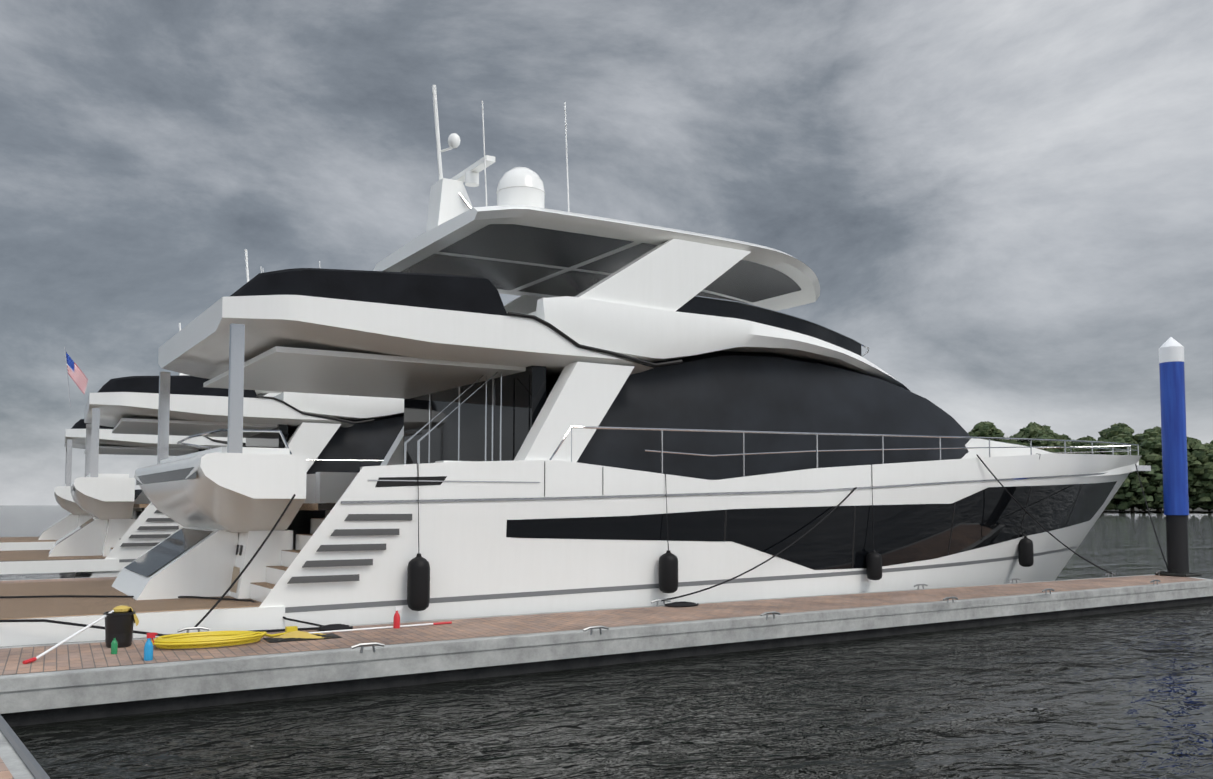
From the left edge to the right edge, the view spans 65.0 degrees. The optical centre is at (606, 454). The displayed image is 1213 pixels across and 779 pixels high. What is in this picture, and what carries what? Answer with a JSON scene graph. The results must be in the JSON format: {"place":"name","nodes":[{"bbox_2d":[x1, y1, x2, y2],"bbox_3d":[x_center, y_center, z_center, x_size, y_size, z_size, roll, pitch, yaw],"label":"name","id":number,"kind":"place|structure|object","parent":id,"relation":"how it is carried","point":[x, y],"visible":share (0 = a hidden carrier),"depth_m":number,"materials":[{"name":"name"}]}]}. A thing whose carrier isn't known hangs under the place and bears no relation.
{"place":"outdoors","nodes":[
{"label":"outdoors","id":0,"kind":"place"},
{"bbox_2d":[0,505,1212,778],"bbox_3d":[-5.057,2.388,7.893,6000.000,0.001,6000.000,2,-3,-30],"label":"water","id":1,"kind":"structure","parent":0,"point":[1120,695],"depth_m":8.84,"materials":[{"name":"black liquid"}]},
{"bbox_2d":[0,714,49,778],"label":"dock","id":2,"kind":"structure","parent":1,"relation":"on","point":[18,760],"depth_m":5.65,"materials":[{"name":"concrete"}]},
{"bbox_2d":[0,576,116,582],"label":"dock finger","id":3,"kind":"object","parent":1,"relation":"on","point":[56,579],"depth_m":19.40},
{"bbox_2d":[0,323,281,550],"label":"yacht","id":4,"kind":"object","parent":1,"relation":"on","point":[110,442],"depth_m":34.27,"materials":[{"name":"white plastic"}]},
{"bbox_2d":[64,346,87,406],"bbox_3d":[-19.320,-2.818,34.656,0.799,2.204,0.109,2,-4,-37],"label":"us flag","id":5,"kind":"object","parent":4,"relation":"attached to","point":[77,375],"visible":1,"depth_m":34.63,"materials":[{"name":"multicoloured fabric"}]},
{"bbox_2d":[0,249,403,576],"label":"yacht","id":6,"kind":"object","parent":1,"relation":"on","point":[118,533],"visible":0.15,"depth_m":23.67,"materials":[{"name":"grey plastic"}]},
{"bbox_2d":[0,85,1150,646],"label":"yacht","id":7,"kind":"object","parent":1,"relation":"on","point":[582,393],"visible":0.96,"depth_m":14.99,"materials":[{"name":"grey plastic"}]},
{"bbox_2d":[407,453,1040,610],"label":"boat fenders","id":8,"kind":"object","parent":7,"relation":"attached to","point":[418,584],"visible":1,"depth_m":14.52,"materials":[{"name":"black rubber"}]},
{"bbox_2d":[0,571,1212,726],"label":"dock","id":9,"kind":"object","parent":1,"relation":"on","point":[77,681],"visible":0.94,"depth_m":11.24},
{"bbox_2d":[111,638,117,653],"bbox_3d":[-5.027,1.954,9.726,0.064,0.160,0.061,2,-3,-30],"label":"green bottle","id":10,"kind":"object","parent":9,"relation":"on","point":[114,646],"visible":1,"depth_m":9.70,"materials":[{"name":"green plastic"}]},
{"bbox_2d":[103,605,138,647],"bbox_3d":[-5.235,1.844,10.268,0.345,0.435,0.345,2,-3,-30],"label":"bucket","id":11,"kind":"object","parent":9,"relation":"on","point":[121,620],"visible":0.92,"depth_m":10.15,"materials":[{"name":"black plastic"}]},
{"bbox_2d":[144,632,157,660],"bbox_3d":[-4.479,1.881,9.345,0.112,0.265,0.083,0,-3,-3],"label":"spray bottle","id":12,"kind":"object","parent":9,"relation":"on","point":[148,651],"visible":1,"depth_m":9.32,"materials":[{"name":"blue plastic"}]},
{"bbox_2d":[152,626,297,648],"bbox_3d":[-4.132,2.016,10.500,1.646,0.117,0.706,2,-4,-37],"label":"yellow hose","id":13,"kind":"object","parent":9,"relation":"on","point":[207,639],"visible":0.98,"depth_m":10.23,"materials":[{"name":"yellow rubber"}]},
{"bbox_2d":[22,605,451,663],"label":"poles","id":14,"kind":"object","parent":9,"relation":"on","point":[30,660],"visible":0.92,"depth_m":10.18,"materials":[{"name":"white metal"}]},
{"bbox_2d":[263,630,341,642],"bbox_3d":[-3.470,2.046,10.865,0.800,0.082,0.420,2,-3,-30],"label":"rag","id":15,"kind":"object","parent":9,"relation":"on","point":[297,635],"visible":0.94,"depth_m":10.79,"materials":[{"name":"yellow fabric"}]},
{"bbox_2d":[393,606,402,627],"bbox_3d":[-2.577,2.008,11.768,0.112,0.265,0.083,0,-3,-3],"label":"spray bottle","id":16,"kind":"object","parent":9,"relation":"on","point":[396,621],"visible":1,"depth_m":11.74,"materials":[{"name":"red plastic"}]},
{"bbox_2d":[0,454,1169,635],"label":"mooring lines","id":17,"kind":"object","parent":9,"relation":"on","point":[330,627],"visible":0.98,"depth_m":12.73,"materials":[{"name":"black fabric"}]},
{"bbox_2d":[1147,574,1212,579],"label":"dock bumper","id":18,"kind":"object","parent":9,"relation":"attached to","point":[1178,577],"visible":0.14,"depth_m":19.96,"materials":[{"name":"plastic"}]},
{"bbox_2d":[1155,337,1201,576],"bbox_3d":[12.286,0.738,20.547,0.660,6.620,0.660,2,-3,-30],"label":"dock piling","id":19,"kind":"object","parent":1,"relation":"on","point":[1173,434],"visible":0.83,"depth_m":20.43,"materials":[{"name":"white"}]},
{"bbox_2d":[0,0,1212,504],"label":"sky","id":20,"kind":"structure","parent":0,"point":[1007,203],"materials":[{"name":"grey"}]},
{"bbox_2d":[1104,507,1212,511],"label":"shore ground","id":21,"kind":"structure","parent":0,"point":[1198,509],"depth_m":276.53,"materials":[{"name":"grey"}]},
{"bbox_2d":[968,421,1212,512],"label":"trees","id":22,"kind":"object","parent":21,"relation":"on","point":[1128,494],"visible":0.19,"depth_m":233.48,"materials":[{"name":"green plant"}]}
]}

